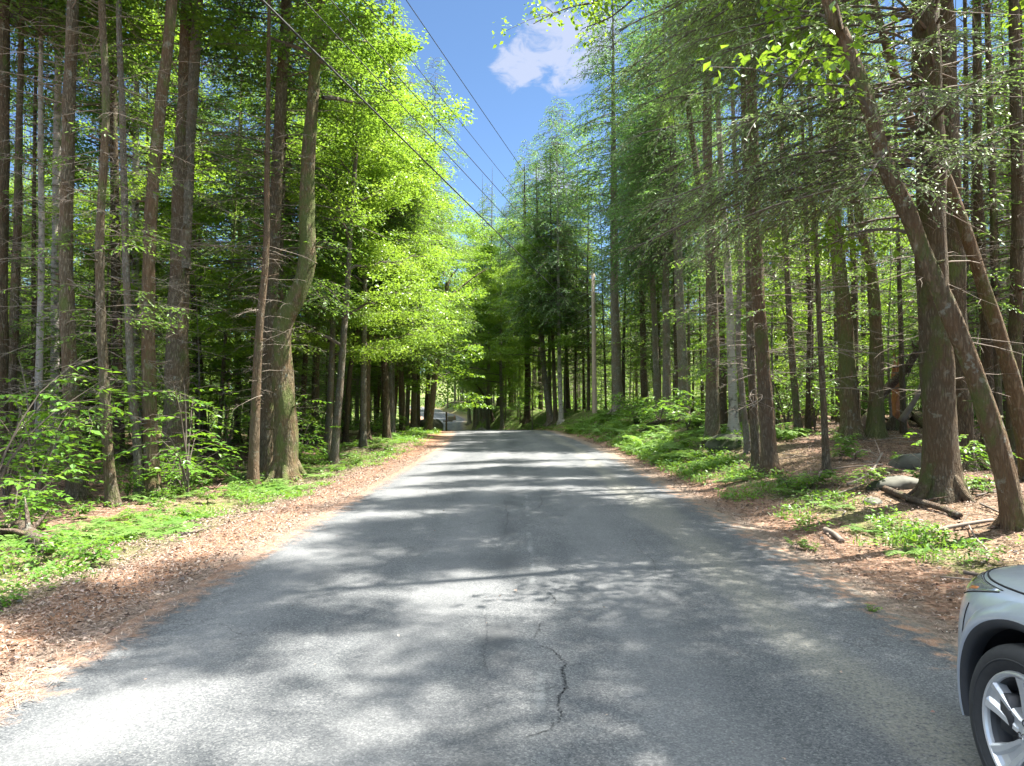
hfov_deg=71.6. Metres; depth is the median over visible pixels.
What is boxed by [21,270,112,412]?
beech sapling
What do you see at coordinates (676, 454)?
fern
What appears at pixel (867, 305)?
hemlock tree
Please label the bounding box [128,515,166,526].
fern
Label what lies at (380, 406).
hemlock tree
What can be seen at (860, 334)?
beech sapling
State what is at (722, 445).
rock
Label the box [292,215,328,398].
hemlock tree
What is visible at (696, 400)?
shrub
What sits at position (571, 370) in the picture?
hemlock tree
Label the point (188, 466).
shrub
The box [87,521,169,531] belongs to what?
fern
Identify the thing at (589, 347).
hemlock tree
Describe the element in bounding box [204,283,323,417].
beech sapling
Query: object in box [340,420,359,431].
shrub
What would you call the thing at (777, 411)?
shrub
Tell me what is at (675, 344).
pine tree
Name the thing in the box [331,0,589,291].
overhead cable
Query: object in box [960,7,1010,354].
hemlock tree
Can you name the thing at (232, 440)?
shrub
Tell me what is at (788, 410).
shrub
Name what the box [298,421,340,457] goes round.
shrub
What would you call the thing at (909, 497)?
fallen branch
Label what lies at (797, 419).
hemlock tree
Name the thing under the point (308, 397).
beech sapling
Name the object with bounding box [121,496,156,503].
fern
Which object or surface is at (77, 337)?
hemlock tree
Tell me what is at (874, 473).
seedling
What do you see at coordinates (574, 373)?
beech sapling
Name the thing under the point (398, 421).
shrub
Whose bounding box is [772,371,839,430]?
shrub
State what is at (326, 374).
hemlock tree
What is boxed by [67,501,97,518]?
seedling
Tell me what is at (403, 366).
hemlock tree
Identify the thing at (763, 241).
hemlock tree
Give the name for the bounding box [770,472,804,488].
seedling
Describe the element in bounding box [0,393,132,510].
shrub
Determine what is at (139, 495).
fern
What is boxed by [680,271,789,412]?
beech sapling
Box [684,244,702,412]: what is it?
hemlock tree
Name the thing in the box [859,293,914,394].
beech sapling
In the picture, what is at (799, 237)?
hemlock tree
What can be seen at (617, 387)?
pine tree
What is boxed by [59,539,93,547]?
fern
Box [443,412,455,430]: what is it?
mailbox
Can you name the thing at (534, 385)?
hemlock tree
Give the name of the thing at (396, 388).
hemlock tree
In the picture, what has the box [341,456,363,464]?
seedling
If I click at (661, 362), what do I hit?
beech sapling
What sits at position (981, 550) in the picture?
seedling
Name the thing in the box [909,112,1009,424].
hemlock tree
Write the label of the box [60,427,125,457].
shrub
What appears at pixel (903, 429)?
hemlock tree
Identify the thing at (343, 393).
hemlock tree
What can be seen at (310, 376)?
hemlock tree
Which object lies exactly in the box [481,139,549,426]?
hemlock tree
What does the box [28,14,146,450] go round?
hemlock tree
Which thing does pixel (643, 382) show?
hemlock tree
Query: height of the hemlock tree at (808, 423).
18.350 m
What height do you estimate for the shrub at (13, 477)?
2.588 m
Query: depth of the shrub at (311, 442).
21.71 m
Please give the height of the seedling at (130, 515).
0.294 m
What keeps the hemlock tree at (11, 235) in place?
on the ground at (892, 584)
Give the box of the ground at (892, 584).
[0,334,1023,682]
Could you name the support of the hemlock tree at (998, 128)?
on the ground at (892, 584)
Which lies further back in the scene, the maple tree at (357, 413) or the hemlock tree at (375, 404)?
the hemlock tree at (375, 404)
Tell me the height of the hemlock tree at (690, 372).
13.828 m
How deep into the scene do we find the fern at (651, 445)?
23.61 m
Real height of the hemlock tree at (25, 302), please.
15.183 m
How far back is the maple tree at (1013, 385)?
12.53 m
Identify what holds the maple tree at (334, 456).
on the ground at (892, 584)
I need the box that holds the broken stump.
[891,354,909,429]
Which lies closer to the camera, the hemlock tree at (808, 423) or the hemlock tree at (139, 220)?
the hemlock tree at (808, 423)
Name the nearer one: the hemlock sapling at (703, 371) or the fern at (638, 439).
the fern at (638, 439)
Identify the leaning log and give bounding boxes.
[859,339,918,429]
[896,378,920,422]
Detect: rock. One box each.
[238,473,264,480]
[705,434,743,452]
[862,497,881,504]
[866,480,880,489]
[876,475,918,489]
[888,453,920,470]
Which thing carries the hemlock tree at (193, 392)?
on the ground at (892, 584)
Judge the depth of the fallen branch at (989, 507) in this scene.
9.52 m
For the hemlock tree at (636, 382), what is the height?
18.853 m
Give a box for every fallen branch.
[178,525,211,535]
[802,464,883,474]
[805,482,870,502]
[806,485,832,507]
[818,496,845,514]
[822,527,844,542]
[847,439,898,485]
[851,432,904,444]
[882,481,962,518]
[914,508,993,539]
[940,547,988,579]
[963,570,979,575]
[968,502,998,516]
[968,525,989,563]
[975,491,995,496]
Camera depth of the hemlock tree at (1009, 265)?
17.91 m
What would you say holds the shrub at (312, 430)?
on the ground at (892, 584)
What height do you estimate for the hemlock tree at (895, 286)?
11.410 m
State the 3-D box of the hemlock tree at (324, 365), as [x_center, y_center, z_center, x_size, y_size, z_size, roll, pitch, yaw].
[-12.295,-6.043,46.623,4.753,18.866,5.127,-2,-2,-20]
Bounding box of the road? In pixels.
[0,406,982,765]
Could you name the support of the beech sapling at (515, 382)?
on the ground at (892, 584)
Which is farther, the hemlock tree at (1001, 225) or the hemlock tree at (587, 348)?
the hemlock tree at (587, 348)
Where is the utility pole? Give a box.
[590,270,596,413]
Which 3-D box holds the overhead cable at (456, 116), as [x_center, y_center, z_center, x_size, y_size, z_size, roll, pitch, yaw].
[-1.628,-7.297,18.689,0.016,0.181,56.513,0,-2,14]
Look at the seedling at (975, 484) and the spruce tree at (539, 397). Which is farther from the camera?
the spruce tree at (539, 397)
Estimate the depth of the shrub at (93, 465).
16.19 m
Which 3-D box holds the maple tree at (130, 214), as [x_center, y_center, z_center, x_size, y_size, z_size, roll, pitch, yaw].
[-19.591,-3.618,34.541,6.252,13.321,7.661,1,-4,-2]
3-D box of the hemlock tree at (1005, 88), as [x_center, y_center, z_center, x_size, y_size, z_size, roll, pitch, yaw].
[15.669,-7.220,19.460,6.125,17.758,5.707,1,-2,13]
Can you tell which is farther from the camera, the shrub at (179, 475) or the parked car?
the shrub at (179, 475)
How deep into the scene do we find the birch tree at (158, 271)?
25.67 m
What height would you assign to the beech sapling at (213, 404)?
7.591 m
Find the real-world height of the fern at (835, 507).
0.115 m
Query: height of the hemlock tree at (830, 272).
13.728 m
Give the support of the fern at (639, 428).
on the ground at (892, 584)
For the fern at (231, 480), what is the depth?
18.17 m
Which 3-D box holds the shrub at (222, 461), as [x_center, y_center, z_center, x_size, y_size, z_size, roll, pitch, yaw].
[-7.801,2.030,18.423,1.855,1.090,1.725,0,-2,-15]
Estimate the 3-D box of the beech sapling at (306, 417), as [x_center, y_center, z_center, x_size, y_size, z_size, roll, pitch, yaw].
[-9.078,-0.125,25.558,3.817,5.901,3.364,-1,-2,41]
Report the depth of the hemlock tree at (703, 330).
37.50 m
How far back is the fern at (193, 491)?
15.38 m
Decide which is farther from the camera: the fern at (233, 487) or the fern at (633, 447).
the fern at (633, 447)
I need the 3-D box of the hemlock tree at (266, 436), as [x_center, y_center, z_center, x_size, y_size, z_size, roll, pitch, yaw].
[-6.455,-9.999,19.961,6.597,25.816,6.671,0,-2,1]
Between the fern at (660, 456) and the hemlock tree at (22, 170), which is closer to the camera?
the fern at (660, 456)
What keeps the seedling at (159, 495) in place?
on the ground at (892, 584)
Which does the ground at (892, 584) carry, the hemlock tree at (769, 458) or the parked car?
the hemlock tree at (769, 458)
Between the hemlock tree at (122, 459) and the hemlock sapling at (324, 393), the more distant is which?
the hemlock sapling at (324, 393)
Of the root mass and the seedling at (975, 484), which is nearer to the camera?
the seedling at (975, 484)
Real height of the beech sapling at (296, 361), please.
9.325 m
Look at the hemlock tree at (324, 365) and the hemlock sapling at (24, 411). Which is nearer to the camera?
the hemlock sapling at (24, 411)
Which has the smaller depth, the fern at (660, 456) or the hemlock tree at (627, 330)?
the fern at (660, 456)
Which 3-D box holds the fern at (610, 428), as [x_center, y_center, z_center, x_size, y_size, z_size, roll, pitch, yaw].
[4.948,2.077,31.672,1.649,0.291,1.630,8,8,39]
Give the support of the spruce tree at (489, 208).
on the ground at (892, 584)
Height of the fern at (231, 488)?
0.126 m
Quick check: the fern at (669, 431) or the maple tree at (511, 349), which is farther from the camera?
the maple tree at (511, 349)
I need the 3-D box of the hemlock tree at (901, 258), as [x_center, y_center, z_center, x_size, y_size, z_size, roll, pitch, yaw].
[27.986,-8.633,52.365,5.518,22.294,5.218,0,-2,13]
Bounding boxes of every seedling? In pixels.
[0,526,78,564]
[0,581,28,608]
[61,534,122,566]
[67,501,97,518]
[118,507,151,521]
[139,512,157,519]
[149,488,169,498]
[150,497,173,511]
[159,484,187,496]
[163,483,184,491]
[173,504,205,517]
[189,478,213,486]
[193,488,223,502]
[241,479,261,485]
[328,463,344,470]
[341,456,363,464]
[679,438,691,446]
[720,426,730,433]
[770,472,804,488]
[779,432,796,441]
[796,469,834,486]
[821,469,851,485]
[830,431,861,443]
[830,445,855,460]
[834,435,859,446]
[834,443,866,459]
[845,465,897,486]
[890,451,912,458]
[907,467,919,478]
[960,536,1009,563]
[964,474,994,494]
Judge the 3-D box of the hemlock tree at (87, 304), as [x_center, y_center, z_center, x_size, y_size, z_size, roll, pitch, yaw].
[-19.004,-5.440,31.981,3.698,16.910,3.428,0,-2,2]
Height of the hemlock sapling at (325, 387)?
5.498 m
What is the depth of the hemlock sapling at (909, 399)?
29.84 m
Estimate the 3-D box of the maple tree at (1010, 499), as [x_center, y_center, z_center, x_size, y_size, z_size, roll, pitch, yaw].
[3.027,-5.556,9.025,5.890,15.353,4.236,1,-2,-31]
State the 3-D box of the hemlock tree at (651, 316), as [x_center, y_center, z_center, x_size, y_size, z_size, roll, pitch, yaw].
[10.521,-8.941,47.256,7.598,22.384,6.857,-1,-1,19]
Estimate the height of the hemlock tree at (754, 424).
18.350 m
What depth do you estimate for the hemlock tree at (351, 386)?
54.25 m
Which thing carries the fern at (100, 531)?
on the ground at (892, 584)
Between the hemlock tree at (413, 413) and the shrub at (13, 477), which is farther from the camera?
the hemlock tree at (413, 413)
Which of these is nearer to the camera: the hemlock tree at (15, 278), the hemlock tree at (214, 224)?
the hemlock tree at (15, 278)
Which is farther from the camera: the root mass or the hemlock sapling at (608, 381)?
the hemlock sapling at (608, 381)
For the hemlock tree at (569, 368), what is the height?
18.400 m
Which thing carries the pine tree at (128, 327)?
on the ground at (892, 584)
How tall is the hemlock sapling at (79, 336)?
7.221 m
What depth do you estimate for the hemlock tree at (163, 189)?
34.53 m
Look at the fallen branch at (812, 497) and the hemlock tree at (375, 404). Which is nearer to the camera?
the fallen branch at (812, 497)
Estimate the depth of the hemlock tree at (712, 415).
20.54 m
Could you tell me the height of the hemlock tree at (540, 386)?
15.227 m
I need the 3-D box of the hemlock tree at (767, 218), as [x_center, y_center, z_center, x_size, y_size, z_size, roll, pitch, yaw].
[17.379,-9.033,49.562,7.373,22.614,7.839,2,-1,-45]
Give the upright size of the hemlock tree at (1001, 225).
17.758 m
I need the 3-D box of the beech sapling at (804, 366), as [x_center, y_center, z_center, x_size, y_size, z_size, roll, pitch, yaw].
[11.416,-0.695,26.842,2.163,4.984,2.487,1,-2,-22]
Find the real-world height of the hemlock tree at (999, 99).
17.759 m
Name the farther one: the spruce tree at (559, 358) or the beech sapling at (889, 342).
the spruce tree at (559, 358)
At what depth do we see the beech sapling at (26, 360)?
31.67 m
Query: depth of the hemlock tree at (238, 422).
32.24 m
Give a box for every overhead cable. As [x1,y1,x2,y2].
[261,0,590,323]
[303,0,589,305]
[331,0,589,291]
[363,0,587,279]
[406,0,588,263]
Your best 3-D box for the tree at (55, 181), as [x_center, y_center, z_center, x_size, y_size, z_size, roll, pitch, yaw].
[-13.962,-9.226,22.523,9.056,24.065,9.015,0,-2,1]
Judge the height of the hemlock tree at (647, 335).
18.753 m
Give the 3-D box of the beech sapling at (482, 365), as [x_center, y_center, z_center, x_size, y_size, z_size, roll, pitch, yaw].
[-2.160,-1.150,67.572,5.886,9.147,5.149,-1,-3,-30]
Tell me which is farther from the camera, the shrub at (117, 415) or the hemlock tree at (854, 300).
the hemlock tree at (854, 300)
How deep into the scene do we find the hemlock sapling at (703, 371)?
32.24 m
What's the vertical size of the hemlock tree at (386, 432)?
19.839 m
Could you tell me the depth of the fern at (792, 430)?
19.44 m
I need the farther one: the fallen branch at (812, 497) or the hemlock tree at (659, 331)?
the hemlock tree at (659, 331)
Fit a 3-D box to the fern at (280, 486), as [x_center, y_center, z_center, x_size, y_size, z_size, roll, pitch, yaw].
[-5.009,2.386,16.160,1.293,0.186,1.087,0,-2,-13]
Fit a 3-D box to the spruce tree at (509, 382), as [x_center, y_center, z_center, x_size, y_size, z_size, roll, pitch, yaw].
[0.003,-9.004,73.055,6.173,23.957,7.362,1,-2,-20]
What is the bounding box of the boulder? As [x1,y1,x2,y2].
[420,419,443,430]
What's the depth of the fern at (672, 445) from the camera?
21.27 m
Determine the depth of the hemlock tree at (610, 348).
52.88 m
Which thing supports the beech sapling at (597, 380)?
on the ground at (892, 584)
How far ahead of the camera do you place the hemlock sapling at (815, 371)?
35.16 m
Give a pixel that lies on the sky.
(513, 82)
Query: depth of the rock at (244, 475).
18.38 m
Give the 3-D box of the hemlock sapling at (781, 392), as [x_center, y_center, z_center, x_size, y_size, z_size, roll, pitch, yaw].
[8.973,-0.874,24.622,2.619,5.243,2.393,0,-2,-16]
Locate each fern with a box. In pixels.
[0,534,43,548]
[1,534,88,552]
[45,518,117,540]
[58,522,140,542]
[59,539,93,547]
[71,515,124,520]
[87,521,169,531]
[91,522,146,533]
[100,526,140,541]
[114,519,199,540]
[117,508,157,518]
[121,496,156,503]
[126,490,174,499]
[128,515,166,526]
[151,513,211,520]
[162,492,194,498]
[178,489,210,494]
[217,475,238,479]
[217,484,247,490]
[220,486,250,493]
[221,471,263,484]
[223,474,240,482]
[224,487,265,497]
[253,481,290,487]
[256,478,292,492]
[256,486,295,493]
[264,484,319,489]
[300,456,325,463]
[306,473,336,476]
[361,443,384,447]
[609,424,628,432]
[622,435,653,445]
[623,444,643,451]
[630,424,652,430]
[639,438,677,447]
[646,431,670,438]
[650,450,685,459]
[651,451,685,456]
[654,425,673,432]
[658,431,690,438]
[659,443,689,449]
[666,450,703,457]
[675,451,703,459]
[676,433,700,438]
[679,418,704,426]
[681,460,715,466]
[683,434,711,442]
[708,437,742,440]
[713,476,748,482]
[759,422,813,431]
[759,428,807,438]
[770,485,806,494]
[776,428,810,433]
[807,501,855,509]
[840,523,893,533]
[884,547,932,555]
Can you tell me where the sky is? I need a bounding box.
[9,0,1023,370]
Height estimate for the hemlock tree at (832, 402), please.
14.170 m
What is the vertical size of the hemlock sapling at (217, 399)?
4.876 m
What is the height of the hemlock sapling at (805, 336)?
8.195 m
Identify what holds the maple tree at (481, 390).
on the ground at (892, 584)
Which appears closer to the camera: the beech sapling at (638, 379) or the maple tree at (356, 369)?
the maple tree at (356, 369)
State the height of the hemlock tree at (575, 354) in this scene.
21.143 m
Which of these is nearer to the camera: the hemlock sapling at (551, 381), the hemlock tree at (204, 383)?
the hemlock tree at (204, 383)
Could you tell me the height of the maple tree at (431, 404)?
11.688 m
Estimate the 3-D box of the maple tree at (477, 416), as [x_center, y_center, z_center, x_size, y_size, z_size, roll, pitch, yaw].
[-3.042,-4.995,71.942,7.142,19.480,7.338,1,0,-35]
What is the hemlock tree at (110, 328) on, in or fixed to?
on the ground at (892, 584)
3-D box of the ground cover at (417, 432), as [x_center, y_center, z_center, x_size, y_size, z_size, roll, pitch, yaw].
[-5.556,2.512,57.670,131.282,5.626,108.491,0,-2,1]
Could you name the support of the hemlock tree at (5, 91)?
on the ground at (892, 584)
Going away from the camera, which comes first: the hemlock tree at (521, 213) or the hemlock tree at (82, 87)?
the hemlock tree at (82, 87)
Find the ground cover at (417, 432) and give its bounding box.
[0,388,1023,611]
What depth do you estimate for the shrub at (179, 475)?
16.29 m
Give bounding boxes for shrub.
[0,355,129,505]
[0,358,160,490]
[0,377,142,508]
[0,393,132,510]
[0,467,88,537]
[34,376,132,466]
[42,440,142,484]
[47,393,129,440]
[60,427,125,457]
[81,405,129,448]
[93,465,160,497]
[114,384,239,498]
[131,439,241,486]
[158,400,248,458]
[171,442,248,480]
[192,380,250,461]
[207,424,246,445]
[223,387,300,430]
[223,390,330,458]
[298,414,333,447]
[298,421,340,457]
[298,424,329,460]
[298,446,327,463]
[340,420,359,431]
[351,413,393,433]
[370,412,408,431]
[605,392,658,423]
[627,388,692,426]
[656,398,704,429]
[691,395,704,410]
[719,343,837,429]
[746,399,791,423]
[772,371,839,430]
[784,361,839,417]
[785,535,809,548]
[799,541,820,550]
[859,367,921,407]
[860,398,888,416]
[864,603,882,611]
[884,398,921,414]
[899,518,935,532]
[903,431,1021,470]
[973,393,1005,433]
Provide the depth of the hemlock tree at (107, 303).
25.03 m
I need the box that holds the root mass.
[885,409,922,430]
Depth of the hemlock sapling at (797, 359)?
36.77 m
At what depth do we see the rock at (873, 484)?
11.66 m
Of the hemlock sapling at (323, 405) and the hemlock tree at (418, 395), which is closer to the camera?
the hemlock sapling at (323, 405)
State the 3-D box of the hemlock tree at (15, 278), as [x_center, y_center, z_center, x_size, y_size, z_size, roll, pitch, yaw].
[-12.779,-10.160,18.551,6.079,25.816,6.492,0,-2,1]
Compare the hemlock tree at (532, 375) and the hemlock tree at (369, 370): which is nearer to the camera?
the hemlock tree at (369, 370)
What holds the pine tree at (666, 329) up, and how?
on the ground at (892, 584)
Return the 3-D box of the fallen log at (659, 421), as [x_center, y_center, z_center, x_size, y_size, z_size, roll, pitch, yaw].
[6.368,1.512,26.863,0.681,0.564,5.532,0,-2,-10]
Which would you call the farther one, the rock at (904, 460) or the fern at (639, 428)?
the fern at (639, 428)
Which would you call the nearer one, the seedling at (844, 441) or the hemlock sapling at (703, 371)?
the seedling at (844, 441)
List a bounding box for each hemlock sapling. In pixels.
[8,235,48,423]
[8,276,49,415]
[43,275,98,424]
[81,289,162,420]
[189,356,232,427]
[241,239,344,422]
[298,319,356,433]
[306,352,354,420]
[344,372,398,421]
[350,380,380,417]
[371,372,398,425]
[535,345,570,398]
[570,327,628,408]
[581,369,607,402]
[591,352,611,396]
[625,355,648,406]
[625,364,649,397]
[689,306,745,397]
[727,290,790,408]
[774,278,834,392]
[779,311,830,397]
[783,319,834,401]
[816,190,980,419]
[818,310,887,403]
[895,307,921,410]
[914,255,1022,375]
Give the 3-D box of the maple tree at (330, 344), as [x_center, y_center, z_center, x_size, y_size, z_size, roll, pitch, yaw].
[-6.812,-4.907,25.261,8.656,15.493,6.201,2,-3,-40]
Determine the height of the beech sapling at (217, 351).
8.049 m
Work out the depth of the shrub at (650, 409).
28.98 m
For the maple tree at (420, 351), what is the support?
on the ground at (892, 584)
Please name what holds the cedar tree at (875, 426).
on the ground at (892, 584)
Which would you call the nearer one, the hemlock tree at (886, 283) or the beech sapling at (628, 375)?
the hemlock tree at (886, 283)
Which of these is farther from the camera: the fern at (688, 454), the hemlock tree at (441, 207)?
the hemlock tree at (441, 207)
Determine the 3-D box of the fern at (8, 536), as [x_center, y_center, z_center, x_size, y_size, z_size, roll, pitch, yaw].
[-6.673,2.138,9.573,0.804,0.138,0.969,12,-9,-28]
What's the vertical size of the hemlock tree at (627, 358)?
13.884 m
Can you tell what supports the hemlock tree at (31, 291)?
on the ground at (892, 584)
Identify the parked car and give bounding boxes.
[957,564,1023,765]
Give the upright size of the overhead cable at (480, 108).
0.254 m
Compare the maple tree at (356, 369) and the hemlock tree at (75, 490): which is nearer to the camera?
the hemlock tree at (75, 490)
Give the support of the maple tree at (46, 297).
on the ground at (892, 584)
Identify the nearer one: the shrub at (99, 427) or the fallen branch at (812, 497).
the fallen branch at (812, 497)
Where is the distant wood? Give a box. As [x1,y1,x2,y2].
[42,284,1001,412]
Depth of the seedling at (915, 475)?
11.94 m
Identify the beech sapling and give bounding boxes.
[8,255,49,404]
[8,295,49,403]
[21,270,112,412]
[89,206,280,464]
[159,285,252,430]
[189,284,219,405]
[204,281,299,409]
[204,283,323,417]
[223,305,318,426]
[241,270,326,384]
[294,321,324,413]
[455,369,482,413]
[460,324,520,407]
[476,318,522,407]
[479,363,505,398]
[483,317,520,420]
[495,338,539,416]
[503,358,541,422]
[507,340,556,429]
[555,331,599,404]
[580,359,609,394]
[607,340,640,390]
[623,346,653,396]
[634,270,725,381]
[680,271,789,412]
[683,184,853,424]
[686,259,797,414]
[703,292,784,424]
[724,204,868,424]
[727,286,805,388]
[744,243,850,420]
[777,305,834,403]
[834,282,890,394]
[858,265,919,393]
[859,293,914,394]
[862,263,919,387]
[891,310,919,397]
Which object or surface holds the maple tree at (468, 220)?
on the ground at (892, 584)
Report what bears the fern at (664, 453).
on the ground at (892, 584)
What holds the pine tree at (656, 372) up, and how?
on the ground at (892, 584)
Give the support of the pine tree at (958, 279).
on the ground at (892, 584)
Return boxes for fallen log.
[0,495,55,554]
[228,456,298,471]
[646,416,704,427]
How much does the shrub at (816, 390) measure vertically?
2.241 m
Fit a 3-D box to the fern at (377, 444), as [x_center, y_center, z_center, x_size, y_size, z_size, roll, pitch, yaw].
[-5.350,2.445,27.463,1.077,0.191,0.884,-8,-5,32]
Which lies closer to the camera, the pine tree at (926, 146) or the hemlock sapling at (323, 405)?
the pine tree at (926, 146)
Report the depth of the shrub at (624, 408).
32.76 m
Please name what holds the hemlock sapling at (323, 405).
on the ground at (892, 584)
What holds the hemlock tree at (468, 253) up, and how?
on the ground at (892, 584)
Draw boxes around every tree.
[0,0,140,482]
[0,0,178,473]
[0,0,192,507]
[0,0,193,499]
[1,0,160,474]
[8,0,122,420]
[8,46,91,465]
[8,79,90,398]
[8,85,46,381]
[8,103,47,364]
[8,130,92,432]
[8,134,50,395]
[8,138,108,352]
[8,223,84,419]
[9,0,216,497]
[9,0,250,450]
[9,100,31,274]
[9,125,49,428]
[10,0,162,456]
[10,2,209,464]
[11,0,207,464]
[22,203,97,407]
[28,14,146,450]
[36,42,256,369]
[44,178,168,434]
[48,87,111,424]
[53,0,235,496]
[76,199,159,403]
[77,0,306,484]
[77,223,138,452]
[82,119,165,432]
[82,138,217,407]
[87,86,170,392]
[90,61,197,453]
[105,134,169,380]
[107,1,261,452]
[115,192,229,400]
[122,0,477,484]
[128,60,218,310]
[132,0,396,347]
[159,70,257,454]
[160,34,255,446]
[164,178,224,440]
[172,0,398,475]
[176,0,317,488]
[189,79,441,455]
[197,2,270,442]
[201,140,379,372]
[202,62,260,434]
[203,195,262,426]
[207,0,356,400]
[209,5,472,463]
[211,200,260,445]
[221,3,393,443]
[227,1,387,449]
[253,68,468,447]
[285,67,455,443]
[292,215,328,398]
[294,295,336,398]
[295,36,472,440]
[296,245,357,418]
[297,21,459,441]
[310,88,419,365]
[310,290,353,395]
[311,360,359,421]
[312,357,377,407]
[318,0,458,442]
[319,332,378,433]
[319,341,358,427]
[320,328,405,428]
[321,155,485,432]
[321,212,452,435]
[325,277,445,389]
[327,331,360,407]
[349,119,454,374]
[354,170,433,429]
[359,390,410,427]
[360,283,442,426]
[370,368,409,429]
[374,393,376,421]
[379,199,497,425]
[393,70,464,432]
[395,100,469,427]
[395,249,499,431]
[395,277,448,425]
[403,122,426,409]
[407,105,483,429]
[409,110,497,425]
[415,57,488,418]
[420,354,455,380]
[437,177,546,422]
[437,376,456,408]
[438,310,524,429]
[439,209,522,429]
[441,242,534,423]
[447,240,536,429]
[449,279,504,429]
[449,363,490,425]
[451,312,456,405]
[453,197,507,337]
[456,362,494,423]
[458,183,509,403]
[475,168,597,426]
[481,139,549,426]
[481,258,561,404]
[492,0,869,477]
[492,181,520,408]
[492,246,520,406]
[496,133,574,409]
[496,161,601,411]
[498,105,604,423]
[501,160,555,349]
[503,96,608,424]
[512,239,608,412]
[523,309,551,409]
[526,100,609,411]
[531,336,539,409]
[531,364,537,407]
[534,123,611,411]
[544,126,626,411]
[548,0,654,415]
[551,279,610,408]
[555,323,580,392]
[556,172,609,410]
[563,237,607,411]
[569,318,590,408]
[571,187,631,409]
[571,237,607,409]
[575,0,721,412]
[576,50,701,407]
[577,359,586,408]
[578,0,737,415]
[580,0,740,417]
[580,144,673,400]
[587,0,1023,504]
[590,329,625,401]
[595,263,637,406]
[596,261,649,389]
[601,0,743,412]
[604,81,706,386]
[606,270,651,402]
[609,260,661,377]
[610,272,646,398]
[619,88,706,385]
[619,191,698,377]
[621,239,673,396]
[621,246,673,385]
[627,260,672,397]
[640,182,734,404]
[642,229,669,403]
[647,0,770,426]
[655,0,766,447]
[663,0,959,474]
[664,2,762,433]
[671,0,834,454]
[671,132,745,358]
[672,0,839,471]
[672,108,744,367]
[684,5,880,434]
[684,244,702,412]
[684,245,705,390]
[685,0,1023,481]
[687,244,732,413]
[690,301,698,401]
[697,0,1023,532]
[731,92,802,354]
[734,106,801,413]
[739,118,792,419]
[744,121,814,389]
[745,118,822,423]
[761,79,850,412]
[763,99,832,376]
[763,137,870,426]
[765,0,866,432]
[766,149,833,387]
[768,0,903,440]
[769,260,794,415]
[775,227,845,377]
[786,129,826,417]
[792,68,882,424]
[793,108,867,376]
[793,118,916,320]
[794,0,908,438]
[795,21,915,416]
[811,0,914,418]
[813,94,889,363]
[814,208,884,362]
[815,106,848,419]
[820,258,846,414]
[823,257,892,379]
[831,103,915,376]
[849,195,888,383]
[855,0,1023,359]
[856,186,916,410]
[857,0,968,434]
[861,128,916,366]
[873,0,1023,423]
[876,117,915,366]
[880,222,912,365]
[884,121,917,361]
[895,0,1023,453]
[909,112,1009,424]
[918,0,1005,357]
[939,0,991,472]
[959,5,1023,349]
[960,0,1023,464]
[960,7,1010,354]
[960,60,1009,417]
[961,4,1023,377]
[962,0,1023,146]
[962,50,1022,362]
[967,0,1023,323]
[968,114,1022,426]
[969,2,1023,311]
[969,4,1023,367]
[969,78,1007,313]
[983,10,1023,311]
[1000,0,1023,29]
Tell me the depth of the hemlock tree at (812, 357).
23.46 m
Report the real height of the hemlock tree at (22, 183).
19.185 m
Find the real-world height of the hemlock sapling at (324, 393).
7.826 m
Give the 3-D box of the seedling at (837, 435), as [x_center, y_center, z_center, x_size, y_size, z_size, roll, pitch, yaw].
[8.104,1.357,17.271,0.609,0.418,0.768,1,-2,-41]
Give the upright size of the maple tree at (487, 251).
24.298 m
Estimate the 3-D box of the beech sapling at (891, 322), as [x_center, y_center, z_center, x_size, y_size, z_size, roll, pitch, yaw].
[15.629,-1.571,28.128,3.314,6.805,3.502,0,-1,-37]
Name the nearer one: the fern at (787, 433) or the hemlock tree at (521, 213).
the fern at (787, 433)
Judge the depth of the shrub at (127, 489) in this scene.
14.66 m
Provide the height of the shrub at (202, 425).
2.014 m
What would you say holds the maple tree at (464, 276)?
on the ground at (892, 584)
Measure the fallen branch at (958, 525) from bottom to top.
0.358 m
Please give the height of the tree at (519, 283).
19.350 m
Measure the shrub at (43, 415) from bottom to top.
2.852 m
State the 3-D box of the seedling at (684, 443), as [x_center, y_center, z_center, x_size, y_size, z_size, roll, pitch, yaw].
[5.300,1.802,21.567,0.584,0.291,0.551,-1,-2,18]
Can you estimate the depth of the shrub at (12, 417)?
14.85 m
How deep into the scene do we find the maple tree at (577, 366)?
75.10 m
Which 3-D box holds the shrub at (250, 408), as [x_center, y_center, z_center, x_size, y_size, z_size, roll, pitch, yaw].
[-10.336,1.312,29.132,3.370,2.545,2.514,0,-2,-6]
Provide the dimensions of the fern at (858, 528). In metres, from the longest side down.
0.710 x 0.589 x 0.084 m
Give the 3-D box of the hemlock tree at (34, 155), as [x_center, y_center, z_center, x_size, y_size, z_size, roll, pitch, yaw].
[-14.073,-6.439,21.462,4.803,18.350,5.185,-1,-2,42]
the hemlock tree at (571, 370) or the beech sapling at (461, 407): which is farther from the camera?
the beech sapling at (461, 407)
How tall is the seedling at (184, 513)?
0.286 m

